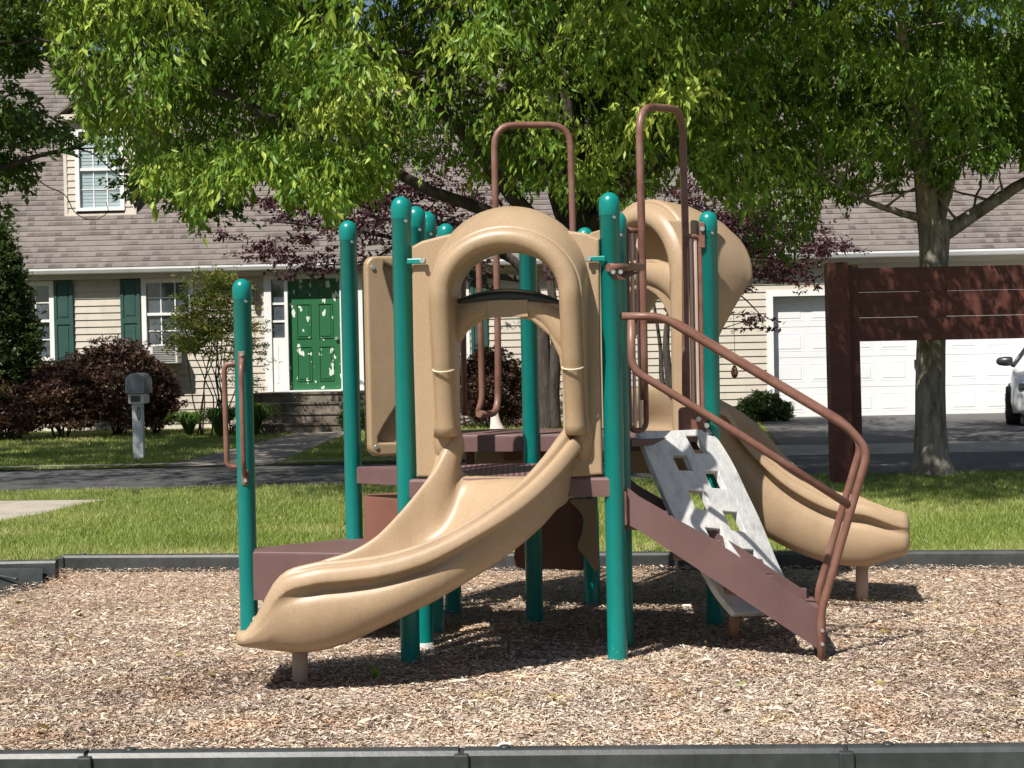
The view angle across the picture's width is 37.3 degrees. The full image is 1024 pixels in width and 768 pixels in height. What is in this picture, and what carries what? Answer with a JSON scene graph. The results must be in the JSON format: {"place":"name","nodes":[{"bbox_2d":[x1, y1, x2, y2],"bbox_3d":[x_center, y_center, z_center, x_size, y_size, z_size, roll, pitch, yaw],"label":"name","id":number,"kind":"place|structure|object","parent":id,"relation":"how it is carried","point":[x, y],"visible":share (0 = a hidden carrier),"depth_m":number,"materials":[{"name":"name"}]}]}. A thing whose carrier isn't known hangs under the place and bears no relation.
{"place":"outdoors","nodes":[
{"label":"outdoors","id":0,"kind":"place"},
{"bbox_2d":[0,500,99,519],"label":"path","id":1,"kind":"structure","parent":0,"point":[11,508],"depth_m":14.10,"materials":[{"name":"concrete"}]},
{"bbox_2d":[158,431,343,467],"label":"front path","id":2,"kind":"structure","parent":0,"point":[279,448],"depth_m":21.92,"materials":[{"name":"concrete"}]},
{"bbox_2d":[0,0,1021,57],"label":"sky","id":3,"kind":"structure","parent":0,"point":[367,2],"materials":[{"name":"white"}]},
{"bbox_2d":[0,451,1023,490],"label":"road","id":4,"kind":"structure","parent":0,"point":[279,475],"depth_m":17.48,"materials":[{"name":"grey asphalt"}]},
{"bbox_2d":[0,422,1023,559],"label":"ground","id":5,"kind":"structure","parent":0,"point":[273,464],"depth_m":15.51,"materials":[{"name":"green plant"}]},
{"bbox_2d":[0,215,52,439],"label":"evergreen shrub","id":6,"kind":"object","parent":5,"relation":"on","point":[20,333],"visible":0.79,"depth_m":25.36,"materials":[{"name":"green plant"}]},
{"bbox_2d":[0,375,58,439],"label":"barberry shrub","id":7,"kind":"object","parent":5,"relation":"on","point":[14,416],"visible":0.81,"depth_m":24.98,"materials":[{"name":"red plant"}]},
{"bbox_2d":[0,559,58,580],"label":"border timber","id":8,"kind":"object","parent":5,"relation":"on","point":[50,567],"visible":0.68,"depth_m":9.58,"materials":[{"name":"black plastic"}]},
{"bbox_2d":[0,749,89,767],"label":"border timber","id":9,"kind":"object","parent":5,"relation":"on","point":[49,758],"visible":1,"depth_m":4.99,"materials":[{"name":"black plastic"}]},
{"bbox_2d":[4,355,113,438],"bbox_3d":[-7.528,0.234,25.500,1.967,1.479,1.466,-1,1,0],"label":"barberry shrub","id":10,"kind":"object","parent":5,"relation":"on","point":[50,375],"visible":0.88,"depth_m":25.16,"materials":[{"name":"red plant"}]},
{"bbox_2d":[53,334,186,435],"bbox_3d":[-6.687,0.045,25.869,2.342,1.833,1.894,-1,1,0],"label":"barberry shrub","id":11,"kind":"object","parent":5,"relation":"on","point":[125,360],"visible":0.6,"depth_m":25.55,"materials":[{"name":"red plant"}]},
{"bbox_2d":[0,0,260,231],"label":"oak tree","id":12,"kind":"object","parent":5,"relation":"on","point":[18,64],"visible":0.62,"depth_m":20.04,"materials":[{"name":"green plant"}]},
{"bbox_2d":[125,373,151,458],"bbox_3d":[-5.088,0.468,20.721,0.250,1.239,0.495,-1,1,0],"label":"mailbox","id":13,"kind":"object","parent":5,"relation":"on","point":[138,382],"visible":0.91,"depth_m":20.70,"materials":[{"name":"plastic"}]},
{"bbox_2d":[56,553,238,572],"bbox_3d":[-2.333,1.204,9.804,1.235,0.221,0.102,-1,1,7],"label":"border timber","id":14,"kind":"object","parent":5,"relation":"on","point":[113,562],"visible":0.55,"depth_m":9.77,"materials":[{"name":"black plastic"}]},
{"bbox_2d":[128,359,189,433],"bbox_3d":[-6.116,0.223,26.183,1.188,1.392,1.021,-1,1,0],"label":"barberry shrub","id":15,"kind":"object","parent":5,"relation":"on","point":[169,375],"visible":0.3,"depth_m":26.05,"materials":[{"name":"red plant"}]},
{"bbox_2d":[191,406,235,436],"bbox_3d":[-4.834,0.626,25.108,1.064,0.496,1.045,-1,1,0],"label":"daylily","id":16,"kind":"object","parent":5,"relation":"on","point":[214,416],"visible":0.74,"depth_m":24.95,"materials":[{"name":"green plant"}]},
{"bbox_2d":[149,264,280,435],"bbox_3d":[-4.944,-0.561,25.504,2.230,2.957,2.133,-1,1,0],"label":"nandina shrub","id":17,"kind":"object","parent":5,"relation":"on","point":[199,328],"visible":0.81,"depth_m":25.44,"materials":[{"name":"green plant"}]},
{"bbox_2d":[0,457,475,466],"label":"kerb","id":18,"kind":"structure","parent":5,"relation":"on","point":[186,463],"depth_m":19.27,"materials":[{"name":"concrete"}]},
{"bbox_2d":[228,402,285,434],"bbox_3d":[-4.291,0.582,25.311,1.101,0.548,1.079,-1,1,0],"label":"daylily","id":19,"kind":"object","parent":5,"relation":"on","point":[262,412],"visible":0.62,"depth_m":25.20,"materials":[{"name":"green plant"}]},
{"bbox_2d":[76,746,459,767],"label":"border timber","id":20,"kind":"object","parent":5,"relation":"on","point":[360,757],"visible":0.99,"depth_m":4.96,"materials":[{"name":"black plastic"}]},
{"bbox_2d":[336,403,364,429],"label":"green shrub","id":21,"kind":"object","parent":5,"relation":"on","point":[339,419],"visible":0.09,"depth_m":25.75,"materials":[{"name":"green plant"}]},
{"bbox_2d":[194,145,561,428],"bbox_3d":[-1.906,-1.495,24.934,6.258,4.685,2.714,-1,1,0],"label":"purple leaf tree","id":22,"kind":"object","parent":5,"relation":"on","point":[549,384],"visible":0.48,"depth_m":24.91,"materials":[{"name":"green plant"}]},
{"bbox_2d":[0,420,774,469],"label":"grass","id":23,"kind":"structure","parent":5,"relation":"on","point":[25,460],"depth_m":22.16,"materials":[{"name":"green plant"}]},
{"bbox_2d":[163,411,208,435],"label":"daylily","id":24,"kind":"object","parent":23,"relation":"on","point":[185,419],"visible":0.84,"depth_m":25.36,"materials":[{"name":"green plant"}]},
{"bbox_2d":[460,343,521,428],"bbox_3d":[-0.337,0.054,26.165,1.558,1.589,1.286,-1,1,0],"label":"barberry shrub","id":25,"kind":"object","parent":5,"relation":"on","point":[511,391],"visible":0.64,"depth_m":25.95,"materials":[{"name":"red plant"}]},
{"bbox_2d":[0,0,1016,462],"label":"shade tree","id":26,"kind":"object","parent":5,"relation":"on","point":[292,152],"visible":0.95,"depth_m":13.92,"materials":[{"name":"green plant"}]},
{"bbox_2d":[0,569,1023,748],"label":"playground surface","id":27,"kind":"object","parent":5,"relation":"on","point":[477,580],"visible":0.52,"depth_m":8.13,"materials":[{"name":"brown wood"}]},
{"bbox_2d":[0,568,42,596],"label":"access ramp","id":28,"kind":"structure","parent":27,"relation":"on","point":[16,576],"depth_m":9.42,"materials":[{"name":"black plastic"}]},
{"bbox_2d":[0,564,1023,749],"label":"wood chips","id":29,"kind":"object","parent":27,"relation":"on","point":[776,712],"visible":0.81,"depth_m":6.33,"materials":[{"name":"brown wood"}]},
{"bbox_2d":[370,667,378,678],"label":"seedling","id":30,"kind":"object","parent":29,"relation":"on","point":[374,673],"visible":1,"depth_m":6.51,"materials":[{"name":"green plant"}]},
{"bbox_2d":[0,573,1023,743],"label":"fallen leaves","id":31,"kind":"object","parent":27,"relation":"on","point":[42,725],"visible":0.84,"depth_m":6.52,"materials":[{"name":"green plant"}]},
{"bbox_2d":[222,103,909,685],"bbox_3d":[0.349,-0.048,7.529,3.567,2.788,2.853,-1,1,0],"label":"play structure","id":32,"kind":"object","parent":27,"relation":"on","point":[428,537],"visible":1,"depth_m":7.05,"materials":[{"name":"plastic"}]},
{"bbox_2d":[0,34,1023,433],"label":"house","id":33,"kind":"structure","parent":5,"relation":"on","point":[118,266],"depth_m":27.61,"materials":[{"name":"beige plastic"}]},
{"bbox_2d":[25,281,54,360],"bbox_3d":[-8.832,-1.146,27.719,0.958,1.452,0.080,-1,1,1],"label":"window","id":34,"kind":"structure","parent":33,"relation":"in","point":[44,289],"depth_m":27.72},
{"bbox_2d":[150,344,181,362],"bbox_3d":[-6.260,-0.543,27.451,0.508,0.343,0.373,-1,1,0],"label":"air conditioner","id":35,"kind":"object","parent":33,"relation":"attached to","point":[163,356],"visible":0.49,"depth_m":27.27,"materials":[{"name":"white metal"}]},
{"bbox_2d":[141,277,193,349],"bbox_3d":[-6.270,-1.277,27.651,0.954,1.311,0.080,-1,1,1],"label":"window","id":36,"kind":"structure","parent":33,"relation":"in","point":[155,302],"depth_m":27.66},
{"bbox_2d":[251,283,256,304],"bbox_3d":[-4.698,-1.629,27.482,0.156,0.400,0.186,-2,1,-30],"label":"wall lamp","id":37,"kind":"object","parent":33,"relation":"attached to","point":[253,295],"visible":0.39,"depth_m":27.43,"materials":[{"name":"plastic"}]},
{"bbox_2d":[288,278,340,389],"bbox_3d":[-3.590,-0.905,27.617,0.949,2.024,0.090,-1,1,1],"label":"door","id":38,"kind":"structure","parent":33,"relation":"in","point":[314,310],"depth_m":27.62,"materials":[{"name":"green paint"}]},
{"bbox_2d":[460,282,469,373],"bbox_3d":[-1.200,-0.955,27.524,0.863,1.768,0.080,-1,1,1],"label":"window","id":39,"kind":"structure","parent":33,"relation":"in","point":[467,283],"depth_m":27.48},
{"bbox_2d":[773,296,1023,416],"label":"garage door","id":40,"kind":"structure","parent":33,"relation":"in","point":[975,383],"depth_m":27.47,"materials":[{"name":"metal"}]},
{"bbox_2d":[487,552,605,570],"bbox_3d":[0.086,1.161,9.521,1.235,0.221,0.102,-1,1,7],"label":"border timber","id":41,"kind":"object","parent":5,"relation":"on","point":[507,561],"depth_m":9.49,"materials":[{"name":"black plastic"}]},
{"bbox_2d":[453,744,842,767],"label":"border timber","id":42,"kind":"object","parent":5,"relation":"on","point":[713,756],"visible":0.96,"depth_m":4.90,"materials":[{"name":"black plastic"}]},
{"bbox_2d":[632,550,820,569],"bbox_3d":[1.296,1.139,9.380,1.235,0.221,0.102,-1,1,7],"label":"border timber","id":43,"kind":"object","parent":5,"relation":"on","point":[788,559],"visible":0.19,"depth_m":9.37,"materials":[{"name":"black plastic"}]},
{"bbox_2d":[468,0,1023,475],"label":"shade tree","id":44,"kind":"object","parent":5,"relation":"on","point":[992,134],"visible":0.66,"depth_m":15.41,"materials":[{"name":"green plant"}]},
{"bbox_2d":[653,176,871,385],"bbox_3d":[3.594,-1.333,24.066,4.605,4.150,2.467,-1,1,0],"label":"purple leaf tree","id":45,"kind":"object","parent":5,"relation":"on","point":[731,223],"visible":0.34,"depth_m":23.89,"materials":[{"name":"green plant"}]},
{"bbox_2d":[731,313,737,377],"bbox_3d":[3.601,-0.626,24.594,0.120,1.070,0.120,-1,1,0],"label":"bird feeder","id":46,"kind":"object","parent":45,"relation":"hanging from","point":[734,372],"visible":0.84,"depth_m":24.57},
{"bbox_2d":[735,388,796,421],"bbox_3d":[4.406,0.392,26.481,1.170,0.644,0.978,-1,1,0],"label":"green shrub","id":47,"kind":"object","parent":5,"relation":"on","point":[758,405],"visible":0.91,"depth_m":26.28,"materials":[{"name":"green plant"}]},
{"bbox_2d":[777,401,794,420],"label":"daylily","id":48,"kind":"object","parent":5,"relation":"on","point":[786,407],"visible":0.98,"depth_m":26.23,"materials":[{"name":"green plant"}]},
{"bbox_2d":[776,440,1023,455],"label":"driveway apron","id":49,"kind":"object","parent":5,"relation":"on","point":[893,448],"depth_m":20.04,"materials":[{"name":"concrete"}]},
{"bbox_2d":[821,550,1023,569],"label":"border timber","id":50,"kind":"object","parent":5,"relation":"on","point":[979,558],"visible":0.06,"depth_m":9.18,"materials":[{"name":"black plastic"}]},
{"bbox_2d":[824,262,1023,483],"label":"sign board","id":51,"kind":"object","parent":5,"relation":"on","point":[858,300],"visible":0.95,"depth_m":15.01,"materials":[{"name":"red paint"}]},
{"bbox_2d":[838,741,1023,767],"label":"border timber","id":52,"kind":"object","parent":5,"relation":"on","point":[887,754],"visible":0.92,"depth_m":4.85,"materials":[{"name":"black plastic"}]},
{"bbox_2d":[762,413,1023,444],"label":"driveway","id":53,"kind":"structure","parent":0,"point":[901,428],"depth_m":23.65,"materials":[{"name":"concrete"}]},
{"bbox_2d":[996,348,1023,423],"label":"parked car","id":54,"kind":"object","parent":53,"relation":"on","point":[1014,402],"visible":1,"depth_m":24.02,"materials":[{"name":"white paint"}]}
]}

